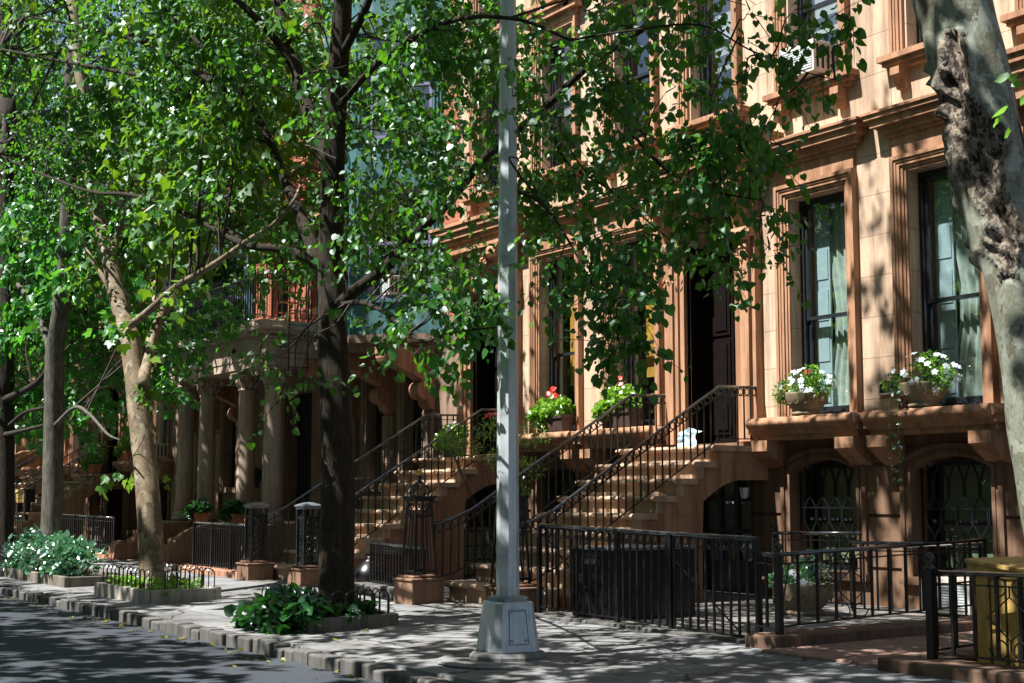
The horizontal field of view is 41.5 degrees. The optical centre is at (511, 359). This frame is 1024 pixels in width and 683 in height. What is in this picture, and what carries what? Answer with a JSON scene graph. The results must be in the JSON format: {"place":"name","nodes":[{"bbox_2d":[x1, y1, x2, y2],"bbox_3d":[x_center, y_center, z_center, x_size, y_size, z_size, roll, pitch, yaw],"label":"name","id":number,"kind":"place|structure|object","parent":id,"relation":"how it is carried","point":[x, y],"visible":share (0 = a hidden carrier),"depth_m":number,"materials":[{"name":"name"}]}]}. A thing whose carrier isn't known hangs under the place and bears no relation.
{"place":"outdoors","nodes":[
{"label":"outdoors","id":0,"kind":"place"},
{"bbox_2d":[1,0,164,139],"label":"sky","id":1,"kind":"structure","parent":0,"point":[103,1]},
{"bbox_2d":[0,594,381,682],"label":"road","id":2,"kind":"structure","parent":0,"point":[36,646],"depth_m":13.71,"materials":[{"name":"asphalt"}]},
{"bbox_2d":[0,584,477,682],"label":"kerb","id":3,"kind":"structure","parent":2,"relation":"on","point":[353,666],"depth_m":14.61,"materials":[{"name":"stone"}]},
{"bbox_2d":[2,576,809,682],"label":"fallen leaves","id":4,"kind":"object","parent":2,"relation":"on","point":[283,658],"visible":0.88,"depth_m":15.05,"materials":[{"name":"yellow plant"}]},
{"bbox_2d":[0,554,968,682],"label":"sidewalk","id":5,"kind":"structure","parent":0,"point":[600,653],"depth_m":13.19,"materials":[{"name":"concrete"}]},
{"bbox_2d":[0,1,60,423],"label":"maple tree","id":6,"kind":"object","parent":5,"relation":"on","point":[25,371],"visible":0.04,"depth_m":42.47,"materials":[{"name":"green plant"}]},
{"bbox_2d":[0,0,129,471],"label":"maple tree","id":7,"kind":"object","parent":5,"relation":"on","point":[86,437],"visible":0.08,"depth_m":35.54,"materials":[{"name":"green plant"}]},
{"bbox_2d":[0,566,134,587],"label":"tree planter","id":8,"kind":"object","parent":5,"relation":"on","point":[66,581],"visible":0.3,"depth_m":23.17,"materials":[{"name":"stone"}]},
{"bbox_2d":[0,524,39,570],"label":"flowering shrub","id":9,"kind":"object","parent":8,"relation":"in","point":[9,551],"visible":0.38,"depth_m":25.48,"materials":[{"name":"green plant"}]},
{"bbox_2d":[15,530,67,574],"bbox_3d":[-8.445,3.578,24.604,1.113,0.944,1.621,4,-7,-34],"label":"flowering shrub","id":10,"kind":"object","parent":8,"relation":"in","point":[28,560],"visible":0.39,"depth_m":24.46,"materials":[{"name":"green plant"}]},
{"bbox_2d":[35,529,106,576],"bbox_3d":[-7.728,3.434,23.563,1.169,0.919,1.630,4,-7,-34],"label":"flowering shrub","id":11,"kind":"object","parent":8,"relation":"in","point":[72,556],"visible":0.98,"depth_m":23.33,"materials":[{"name":"green plant"}]},
{"bbox_2d":[0,0,263,547],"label":"maple tree","id":12,"kind":"object","parent":8,"relation":"in","point":[54,418],"visible":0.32,"depth_m":25.49,"materials":[{"name":"green plant"}]},
{"bbox_2d":[94,582,220,604],"bbox_3d":[-5.319,3.485,20.201,1.150,0.240,2.250,4,-7,-34],"label":"tree planter","id":13,"kind":"object","parent":5,"relation":"on","point":[127,593],"visible":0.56,"depth_m":19.40,"materials":[{"name":"stone"}]},
{"bbox_2d":[106,573,203,596],"bbox_3d":[-5.258,3.330,20.070,0.962,0.306,2.269,4,-7,-34],"label":"pansy bed","id":14,"kind":"object","parent":13,"relation":"in","point":[158,583],"visible":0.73,"depth_m":19.73,"materials":[{"name":"green plant"}]},
{"bbox_2d":[102,563,214,589],"bbox_3d":[-5.322,3.273,20.289,0.977,0.359,2.116,4,-7,-34],"label":"hoop fence","id":15,"kind":"object","parent":13,"relation":"on","point":[189,571],"visible":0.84,"depth_m":19.94,"materials":[{"name":"black metal"}]},
{"bbox_2d":[0,0,387,589],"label":"plane tree","id":16,"kind":"object","parent":13,"relation":"in","point":[194,258],"visible":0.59,"depth_m":20.47,"materials":[{"name":"green plant"}]},
{"bbox_2d":[252,610,398,632],"bbox_3d":[-2.212,3.058,15.866,1.150,0.210,1.550,4,-7,-34],"label":"tree planter","id":17,"kind":"object","parent":5,"relation":"on","point":[341,623],"visible":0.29,"depth_m":15.23,"materials":[{"name":"stone"}]},
{"bbox_2d":[223,582,378,634],"bbox_3d":[-2.475,2.956,15.627,1.692,0.752,1.430,-6,-8,44],"label":"ivy plant","id":18,"kind":"object","parent":17,"relation":"in","point":[279,609],"visible":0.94,"depth_m":15.24,"materials":[{"name":"green plant"}]},
{"bbox_2d":[261,583,389,616],"bbox_3d":[-2.187,2.858,15.912,0.977,0.359,1.513,4,-7,-34],"label":"hoop fence","id":19,"kind":"object","parent":17,"relation":"on","point":[373,598],"visible":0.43,"depth_m":15.53,"materials":[{"name":"black metal"}]},
{"bbox_2d":[0,0,874,614],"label":"linden tree","id":20,"kind":"object","parent":17,"relation":"in","point":[448,56],"visible":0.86,"depth_m":14.30,"materials":[{"name":"green plant"}]},
{"bbox_2d":[392,574,445,605],"bbox_3d":[-1.263,3.134,18.333,0.540,0.420,0.540,4,-7,-34],"label":"stone pedestal","id":21,"kind":"object","parent":5,"relation":"on","point":[411,589],"visible":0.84,"depth_m":18.15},
{"bbox_2d":[435,653,566,668],"bbox_3d":[-0.093,2.751,12.390,1.209,0.013,1.240,4,-7,-34],"label":"concrete patch","id":22,"kind":"object","parent":5,"relation":"on","point":[460,660],"visible":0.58,"depth_m":12.12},
{"bbox_2d":[469,650,545,661],"bbox_3d":[-0.039,2.732,12.491,0.710,0.088,0.713,4,-7,-34],"label":"concrete footing","id":23,"kind":"object","parent":22,"relation":"on","point":[478,655],"visible":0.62,"depth_m":12.21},
{"bbox_2d":[476,0,539,653],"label":"street lamp","id":24,"kind":"object","parent":23,"relation":"on","point":[507,625],"visible":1,"depth_m":12.63,"materials":[{"name":"metal"}]},
{"bbox_2d":[483,582,543,612],"bbox_3d":[0.020,2.944,16.471,0.540,0.420,0.540,4,-7,-34],"label":"stone pedestal","id":25,"kind":"object","parent":5,"relation":"on","point":[529,591],"visible":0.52,"depth_m":16.35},
{"bbox_2d":[774,0,1023,534],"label":"plane tree","id":26,"kind":"object","parent":5,"relation":"on","point":[973,81],"visible":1,"depth_m":8.59,"materials":[{"name":"beige plant"}]},
{"bbox_2d":[878,654,1023,682],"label":"stone kerb","id":27,"kind":"structure","parent":5,"relation":"on","point":[953,669],"depth_m":10.74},
{"bbox_2d":[936,569,972,650],"bbox_3d":[4.364,2.122,11.821,2.084,0.710,0.038,4,-7,-35],"label":"areaway fence","id":28,"kind":"object","parent":27,"relation":"on","point":[956,620],"visible":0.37,"depth_m":11.36,"materials":[{"name":"black metal"}]},
{"bbox_2d":[923,552,1023,662],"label":"areaway fence","id":29,"kind":"object","parent":27,"relation":"on","point":[931,572],"visible":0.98,"depth_m":10.86,"materials":[{"name":"black metal"}]},
{"bbox_2d":[78,540,963,635],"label":"areaway paving","id":30,"kind":"structure","parent":0,"point":[829,609],"depth_m":16.39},
{"bbox_2d":[15,489,35,519],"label":"window","id":31,"kind":"structure","parent":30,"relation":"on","point":[28,497],"depth_m":40.68,"materials":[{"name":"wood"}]},
{"bbox_2d":[15,476,41,511],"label":"stoop","id":32,"kind":"object","parent":30,"relation":"on","point":[38,487],"visible":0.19,"depth_m":46.61,"materials":[{"name":"stone"}]},
{"bbox_2d":[14,145,58,503],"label":"brownstone house","id":33,"kind":"structure","parent":30,"relation":"on","point":[23,472],"depth_m":51.42,"materials":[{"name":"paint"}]},
{"bbox_2d":[15,450,42,469],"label":"stone balustrade","id":34,"kind":"object","parent":33,"relation":"attached to","point":[21,457],"visible":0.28,"depth_m":46.99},
{"bbox_2d":[14,474,125,540],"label":"stoop","id":35,"kind":"object","parent":30,"relation":"on","point":[75,497],"visible":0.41,"depth_m":41.28,"materials":[{"name":"stone"}]},
{"bbox_2d":[14,446,115,520],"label":"stoop railing","id":36,"kind":"object","parent":35,"relation":"on","point":[105,449],"visible":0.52,"depth_m":41.32,"materials":[{"name":"black metal"}]},
{"bbox_2d":[80,443,105,473],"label":"flower pot","id":37,"kind":"object","parent":35,"relation":"on","point":[94,467],"visible":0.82,"depth_m":41.91,"materials":[{"name":"ceramic"}]},
{"bbox_2d":[38,134,111,540],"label":"brownstone house","id":38,"kind":"structure","parent":30,"relation":"on","point":[94,504],"depth_m":45.37,"materials":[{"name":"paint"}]},
{"bbox_2d":[93,551,108,562],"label":"stone kerb","id":39,"kind":"structure","parent":30,"relation":"on","point":[105,556],"depth_m":31.51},
{"bbox_2d":[63,514,115,552],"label":"areaway fence","id":40,"kind":"object","parent":39,"relation":"on","point":[74,529],"visible":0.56,"depth_m":32.77,"materials":[{"name":"black metal"}]},
{"bbox_2d":[94,68,180,540],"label":"brownstone house","id":41,"kind":"structure","parent":30,"relation":"on","point":[120,504],"depth_m":41.77,"materials":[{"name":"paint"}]},
{"bbox_2d":[113,434,132,460],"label":"flower pot","id":42,"kind":"object","parent":41,"relation":"on","point":[121,452],"visible":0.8,"depth_m":41.34,"materials":[{"name":"ceramic"}]},
{"bbox_2d":[173,564,236,579],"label":"stone kerb","id":43,"kind":"structure","parent":30,"relation":"on","point":[222,572],"depth_m":24.56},
{"bbox_2d":[192,521,250,569],"bbox_3d":[-5.318,3.483,24.778,0.040,0.992,2.780,4,-7,-34],"label":"areaway fence","id":44,"kind":"object","parent":43,"relation":"on","point":[197,547],"visible":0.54,"depth_m":24.95,"materials":[{"name":"black metal"}]},
{"bbox_2d":[236,560,274,583],"bbox_3d":[-4.438,3.678,23.378,0.520,0.400,0.520,4,-7,-34],"label":"stone pedestal","id":45,"kind":"object","parent":30,"relation":"on","point":[248,570],"visible":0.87,"depth_m":23.20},
{"bbox_2d":[108,0,459,563],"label":"apartment house","id":46,"kind":"structure","parent":30,"relation":"on","point":[217,461],"depth_m":29.45,"materials":[{"name":"stone"}]},
{"bbox_2d":[183,497,213,521],"bbox_3d":[-7.100,3.397,30.634,0.709,0.571,0.534,-2,-6,15],"label":"potted plant","id":47,"kind":"object","parent":46,"relation":"on","point":[198,510],"visible":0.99,"depth_m":30.49,"materials":[{"name":"green plant"}]},
{"bbox_2d":[165,3,254,372],"bbox_3d":[-8.327,-5.206,36.471,1.417,11.250,4.320,4,-7,-34],"label":"bay window","id":48,"kind":"structure","parent":46,"relation":"in","point":[224,273],"depth_m":35.31,"materials":[{"name":"stone"}]},
{"bbox_2d":[219,499,245,522],"bbox_3d":[-6.006,3.274,29.201,0.714,0.567,0.543,-2,-6,22],"label":"potted plant","id":49,"kind":"object","parent":46,"relation":"on","point":[232,511],"visible":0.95,"depth_m":29.07,"materials":[{"name":"green plant"}]},
{"bbox_2d":[231,422,235,486],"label":"window","id":50,"kind":"structure","parent":46,"relation":"in","point":[234,426],"depth_m":35.84,"materials":[{"name":"black glass"}]},
{"bbox_2d":[164,269,344,338],"bbox_3d":[-6.076,-1.152,31.821,2.178,1.098,6.104,4,-7,-34],"label":"balcony railing","id":51,"kind":"object","parent":46,"relation":"on","point":[217,287],"visible":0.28,"depth_m":29.68,"materials":[{"name":"black metal"}]},
{"bbox_2d":[227,1,321,320],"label":"fire escape","id":52,"kind":"object","parent":46,"relation":"attached to","point":[302,199],"visible":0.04,"depth_m":31.36,"materials":[{"name":"black metal"}]},
{"bbox_2d":[280,200,310,371],"bbox_3d":[-4.683,-1.740,29.057,0.582,4.050,0.317,4,-7,-34],"label":"drop ladder","id":53,"kind":"object","parent":46,"relation":"attached to","point":[289,324],"visible":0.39,"depth_m":28.87,"materials":[{"name":"black metal"}]},
{"bbox_2d":[297,393,311,515],"bbox_3d":[-4.782,2.316,32.359,0.060,3.050,1.500,4,-7,-34],"label":"entrance door","id":54,"kind":"structure","parent":46,"relation":"in","point":[305,405],"depth_m":32.66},
{"bbox_2d":[375,405,382,484],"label":"window","id":55,"kind":"structure","parent":46,"relation":"in","point":[379,414],"depth_m":29.37,"materials":[{"name":"black glass"}]},
{"bbox_2d":[317,0,443,341],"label":"bay window","id":56,"kind":"structure","parent":46,"relation":"in","point":[372,317],"depth_m":27.58,"materials":[{"name":"glass"}]},
{"bbox_2d":[375,275,410,294],"bbox_3d":[-2.414,-1.466,27.546,0.562,0.400,0.608,4,-7,-34],"label":"air conditioner","id":57,"kind":"object","parent":46,"relation":"attached to","point":[383,287],"visible":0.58,"depth_m":27.29,"materials":[{"name":"beige paint"}]},
{"bbox_2d":[413,381,421,469],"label":"window","id":58,"kind":"structure","parent":46,"relation":"in","point":[416,409],"depth_m":28.07,"materials":[{"name":"black glass"}]},
{"bbox_2d":[286,565,317,589],"bbox_3d":[-3.279,3.507,21.696,0.520,0.400,0.520,4,-7,-34],"label":"stone pedestal","id":59,"kind":"object","parent":30,"relation":"on","point":[301,574],"visible":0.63,"depth_m":21.48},
{"bbox_2d":[354,556,386,583],"bbox_3d":[-2.186,3.287,20.826,0.533,0.500,0.560,4,-7,-34],"label":"rubbish bag","id":60,"kind":"object","parent":30,"relation":"on","point":[362,572],"visible":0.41,"depth_m":20.64,"materials":[{"name":"black plastic"}]},
{"bbox_2d":[355,582,393,597],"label":"stone kerb","id":61,"kind":"structure","parent":30,"relation":"on","point":[389,588],"depth_m":19.48,"materials":[{"name":"stone"}]},
{"bbox_2d":[370,541,425,584],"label":"areaway fence","id":62,"kind":"object","parent":61,"relation":"on","point":[378,551],"visible":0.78,"depth_m":19.45,"materials":[{"name":"black metal"}]},
{"bbox_2d":[274,456,523,581],"bbox_3d":[-2.048,2.801,23.993,4.065,2.150,2.420,4,-7,-34],"label":"stoop","id":63,"kind":"object","parent":30,"relation":"on","point":[451,494],"visible":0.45,"depth_m":23.44,"materials":[{"name":"stone"}]},
{"bbox_2d":[243,414,455,560],"bbox_3d":[-2.783,2.319,24.657,4.366,2.800,0.354,4,-7,-34],"label":"stoop railing","id":64,"kind":"object","parent":63,"relation":"on","point":[261,518],"visible":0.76,"depth_m":23.81,"materials":[{"name":"black metal"}]},
{"bbox_2d":[294,408,496,565],"bbox_3d":[-1.628,2.148,22.979,4.366,2.800,0.366,4,-7,-34],"label":"stoop railing","id":65,"kind":"object","parent":63,"relation":"on","point":[312,539],"visible":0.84,"depth_m":22.68,"materials":[{"name":"black metal"}]},
{"bbox_2d":[431,422,469,456],"bbox_3d":[-1.124,1.479,24.962,0.600,0.656,0.783,4,-7,-34],"label":"flower pot","id":66,"kind":"object","parent":63,"relation":"on","point":[450,426],"visible":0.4,"depth_m":24.84,"materials":[{"name":"green plant"}]},
{"bbox_2d":[464,485,495,576],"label":"iron gate","id":67,"kind":"structure","parent":63,"relation":"attached to","point":[476,545],"depth_m":23.89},
{"bbox_2d":[464,527,495,573],"bbox_3d":[-0.780,3.481,24.554,1.135,0.850,0.040,4,-7,-34],"label":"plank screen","id":68,"kind":"object","parent":30,"relation":"on","point":[488,554],"visible":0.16,"depth_m":24.63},
{"bbox_2d":[436,412,552,558],"bbox_3d":[-0.371,2.218,21.499,2.382,2.770,0.869,-5,-8,42],"label":"tall shrub","id":69,"kind":"object","parent":30,"relation":"on","point":[450,445],"visible":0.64,"depth_m":21.50,"materials":[{"name":"green plant"}]},
{"bbox_2d":[428,0,671,528],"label":"brownstone house","id":70,"kind":"structure","parent":30,"relation":"on","point":[543,368],"depth_m":24.20,"materials":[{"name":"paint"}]},
{"bbox_2d":[487,80,498,187],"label":"window","id":71,"kind":"structure","parent":70,"relation":"in","point":[491,109],"depth_m":26.37,"materials":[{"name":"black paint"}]},
{"bbox_2d":[494,278,497,452],"bbox_3d":[-0.040,-0.022,25.688,0.110,3.650,1.120,4,-7,-34],"label":"door","id":72,"kind":"structure","parent":70,"relation":"in","point":[495,348],"depth_m":26.00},
{"bbox_2d":[525,386,575,432],"bbox_3d":[0.694,0.862,23.323,1.014,0.782,0.576,-5,-8,40],"label":"window box","id":73,"kind":"object","parent":70,"relation":"on","point":[554,418],"visible":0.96,"depth_m":23.14,"materials":[{"name":"green plant"}]},
{"bbox_2d":[550,35,571,167],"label":"window","id":74,"kind":"structure","parent":70,"relation":"in","point":[554,85],"depth_m":24.66,"materials":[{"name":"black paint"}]},
{"bbox_2d":[549,256,574,430],"bbox_3d":[1.184,-0.239,23.995,0.560,3.102,1.050,4,-7,-34],"label":"window","id":75,"kind":"structure","parent":70,"relation":"in","point":[554,356],"depth_m":24.22,"materials":[{"name":"glass"}]},
{"bbox_2d":[590,375,642,427],"bbox_3d":[1.731,0.682,21.829,0.597,0.838,1.033,6,-8,-45],"label":"window box","id":76,"kind":"object","parent":70,"relation":"on","point":[601,407],"visible":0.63,"depth_m":21.67,"materials":[{"name":"green plant"}]},
{"bbox_2d":[623,2,649,137],"bbox_3d":[2.198,-4.749,22.594,0.140,2.472,0.940,4,-7,-34],"label":"window","id":77,"kind":"structure","parent":70,"relation":"in","point":[646,74],"depth_m":22.88,"materials":[{"name":"glass"}]},
{"bbox_2d":[623,237,654,425],"bbox_3d":[2.372,-0.414,22.272,0.560,3.102,1.050,4,-7,-34],"label":"window","id":78,"kind":"structure","parent":70,"relation":"in","point":[650,370],"depth_m":22.46,"materials":[{"name":"glass"}]},
{"bbox_2d":[444,445,767,610],"bbox_3d":[1.401,2.291,18.988,4.065,2.150,2.420,4,-7,-34],"label":"stoop","id":79,"kind":"object","parent":30,"relation":"on","point":[676,505],"visible":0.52,"depth_m":18.63,"materials":[{"name":"stone"}]},
{"bbox_2d":[400,394,665,576],"bbox_3d":[0.492,1.807,19.678,4.622,2.792,0.367,4,-7,-34],"label":"stoop railing","id":80,"kind":"object","parent":79,"relation":"on","point":[422,500],"visible":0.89,"depth_m":18.95,"materials":[{"name":"black metal"}]},
{"bbox_2d":[490,385,756,583],"bbox_3d":[1.726,1.625,17.887,4.622,2.792,0.402,4,-7,-34],"label":"stoop railing","id":81,"kind":"object","parent":79,"relation":"on","point":[523,531],"visible":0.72,"depth_m":17.99,"materials":[{"name":"black metal"}]},
{"bbox_2d":[677,428,701,446],"bbox_3d":[2.579,1.157,19.998,0.214,0.300,0.460,4,-7,-34],"label":"plastic bag","id":82,"kind":"object","parent":79,"relation":"on","point":[687,438],"visible":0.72,"depth_m":19.99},
{"bbox_2d":[572,544,695,620],"bbox_3d":[1.451,2.651,16.207,1.330,0.830,0.860,4,-7,-34],"label":"bin enclosure","id":83,"kind":"object","parent":30,"relation":"on","point":[655,586],"visible":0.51,"depth_m":15.87,"materials":[{"name":"black plastic"}]},
{"bbox_2d":[535,612,744,643],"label":"stone kerb","id":84,"kind":"structure","parent":30,"relation":"on","point":[656,629],"depth_m":14.55,"materials":[{"name":"stone"}]},
{"bbox_2d":[536,523,762,637],"bbox_3d":[1.493,2.419,14.883,0.338,1.164,3.750,4,-7,-34],"label":"areaway fence","id":85,"kind":"object","parent":84,"relation":"on","point":[669,543],"visible":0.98,"depth_m":14.64,"materials":[{"name":"black metal"}]},
{"bbox_2d":[755,551,774,629],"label":"areaway fence","id":86,"kind":"object","parent":85,"relation":"attached to","point":[766,555],"visible":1,"depth_m":13.12,"materials":[{"name":"black metal"}]},
{"bbox_2d":[764,547,833,615],"bbox_3d":[3.475,2.680,16.431,0.869,0.818,0.765,-2,-6,18],"label":"flower urn","id":87,"kind":"object","parent":30,"relation":"on","point":[808,596],"visible":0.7,"depth_m":16.16,"materials":[{"name":"stone"}]},
{"bbox_2d":[771,520,862,604],"bbox_3d":[3.930,2.647,17.524,0.053,1.105,1.538,4,-7,-34],"label":"fence","id":88,"kind":"object","parent":30,"relation":"on","point":[801,533],"visible":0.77,"depth_m":17.45,"materials":[{"name":"black metal"}]},
{"bbox_2d":[624,0,1011,609],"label":"brownstone house","id":89,"kind":"structure","parent":30,"relation":"on","point":[887,275],"depth_m":18.20,"materials":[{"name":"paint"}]},
{"bbox_2d":[699,0,730,116],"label":"window","id":90,"kind":"structure","parent":89,"relation":"in","point":[705,73],"depth_m":21.30,"materials":[{"name":"glass"}]},
{"bbox_2d":[707,216,736,442],"bbox_3d":[3.409,-0.532,20.683,0.110,3.650,1.120,4,-7,-34],"label":"door","id":91,"kind":"structure","parent":89,"relation":"in","point":[722,321],"depth_m":20.81,"materials":[{"name":"wood"}]},
{"bbox_2d":[703,480,754,593],"bbox_3d":[3.350,2.498,20.328,0.080,2.050,1.450,4,-7,-34],"label":"under stoop door","id":92,"kind":"structure","parent":89,"relation":"attached to","point":[727,509],"depth_m":20.41,"materials":[{"name":"black paint"}]},
{"bbox_2d":[771,363,838,415],"bbox_3d":[3.998,0.413,18.546,0.666,0.707,1.045,4,-7,-34],"label":"flower urn","id":93,"kind":"object","parent":89,"relation":"on","point":[808,399],"visible":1,"depth_m":18.32,"materials":[{"name":"stone"}]},
{"bbox_2d":[779,38,838,82],"bbox_3d":[4.212,-4.150,19.010,0.642,0.450,0.658,4,-7,-34],"label":"air conditioner","id":94,"kind":"object","parent":89,"relation":"attached to","point":[818,66],"visible":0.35,"depth_m":18.71,"materials":[{"name":"beige paint"}]},
{"bbox_2d":[797,0,837,43],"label":"window","id":95,"kind":"structure","parent":89,"relation":"in","point":[818,5],"depth_m":19.53,"materials":[{"name":"glass"}]},
{"bbox_2d":[799,191,849,413],"bbox_3d":[4.536,-0.755,18.923,0.325,3.102,1.050,4,-7,-34],"label":"window","id":96,"kind":"structure","parent":89,"relation":"in","point":[829,236],"depth_m":19.15,"materials":[{"name":"glass"}]},
{"bbox_2d":[806,461,857,570],"bbox_3d":[4.588,2.152,18.663,0.210,1.500,1.200,4,-7,-34],"label":"basement window","id":97,"kind":"structure","parent":89,"relation":"in","point":[841,481],"depth_m":18.88,"materials":[{"name":"black paint"}]},
{"bbox_2d":[880,349,961,482],"bbox_3d":[5.100,0.704,16.867,0.755,1.684,1.080,4,-7,-34],"label":"flower urn","id":98,"kind":"object","parent":89,"relation":"on","point":[924,393],"visible":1,"depth_m":16.71,"materials":[{"name":"stone"}]},
{"bbox_2d":[918,166,982,405],"bbox_3d":[5.724,-0.931,17.200,0.325,3.102,1.050,4,-7,-34],"label":"window","id":99,"kind":"structure","parent":89,"relation":"in","point":[963,348],"depth_m":17.42,"materials":[{"name":"glass"}]},
{"bbox_2d":[927,457,993,576],"bbox_3d":[5.775,1.977,16.939,0.210,1.500,1.200,4,-7,-34],"label":"basement window","id":100,"kind":"structure","parent":89,"relation":"in","point":[971,480],"depth_m":17.14,"materials":[{"name":"black paint"}]},
{"bbox_2d":[745,616,972,648],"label":"stone kerb","id":101,"kind":"structure","parent":30,"relation":"on","point":[805,637],"depth_m":13.28,"materials":[{"name":"stone"}]},
{"bbox_2d":[773,538,986,634],"bbox_3d":[3.823,2.289,13.864,3.258,0.895,0.209,4,-7,-34],"label":"areaway fence","id":102,"kind":"object","parent":101,"relation":"on","point":[779,591],"visible":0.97,"depth_m":13.53,"materials":[{"name":"black metal"}]},
{"bbox_2d":[761,631,972,667],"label":"entrance slab","id":103,"kind":"structure","parent":30,"relation":"on","point":[868,653],"depth_m":12.52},
{"bbox_2d":[849,541,980,615],"bbox_3d":[4.609,2.508,15.564,0.038,0.840,1.870,4,-7,-34],"label":"fence","id":104,"kind":"object","parent":30,"relation":"on","point":[877,543],"visible":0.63,"depth_m":15.78,"materials":[{"name":"black metal"}]},
{"bbox_2d":[921,576,971,614],"bbox_3d":[5.279,2.807,16.106,0.412,0.420,0.708,4,-7,-34],"label":"air conditioner","id":105,"kind":"object","parent":30,"relation":"on","point":[945,594],"visible":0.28,"depth_m":15.86,"materials":[{"name":"beige paint"}]},
{"bbox_2d":[921,649,977,661],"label":"stone kerb","id":106,"kind":"structure","parent":30,"relation":"on","point":[967,652],"depth_m":11.50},
{"bbox_2d":[965,556,1023,666],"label":"plank bin","id":107,"kind":"object","parent":30,"relation":"on","point":[1009,624],"visible":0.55,"depth_m":10.98,"materials":[{"name":"yellow wood"}]},
{"bbox_2d":[993,0,1023,556],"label":"brownstone house","id":108,"kind":"structure","parent":30,"relation":"on","point":[1010,15],"depth_m":16.06,"materials":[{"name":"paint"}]},
{"bbox_3d":[-10.915,4.343,28.719,1.200,0.260,3.800,4,-7,-34],"label":"tree planter","id":109,"kind":"object","parent":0,"visible":0},
{"bbox_2d":[0,98,147,561],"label":"maple tree","id":110,"kind":"object","parent":109,"relation":"in","point":[11,343],"visible":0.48,"depth_m":28.14,"materials":[{"name":"green plant"}]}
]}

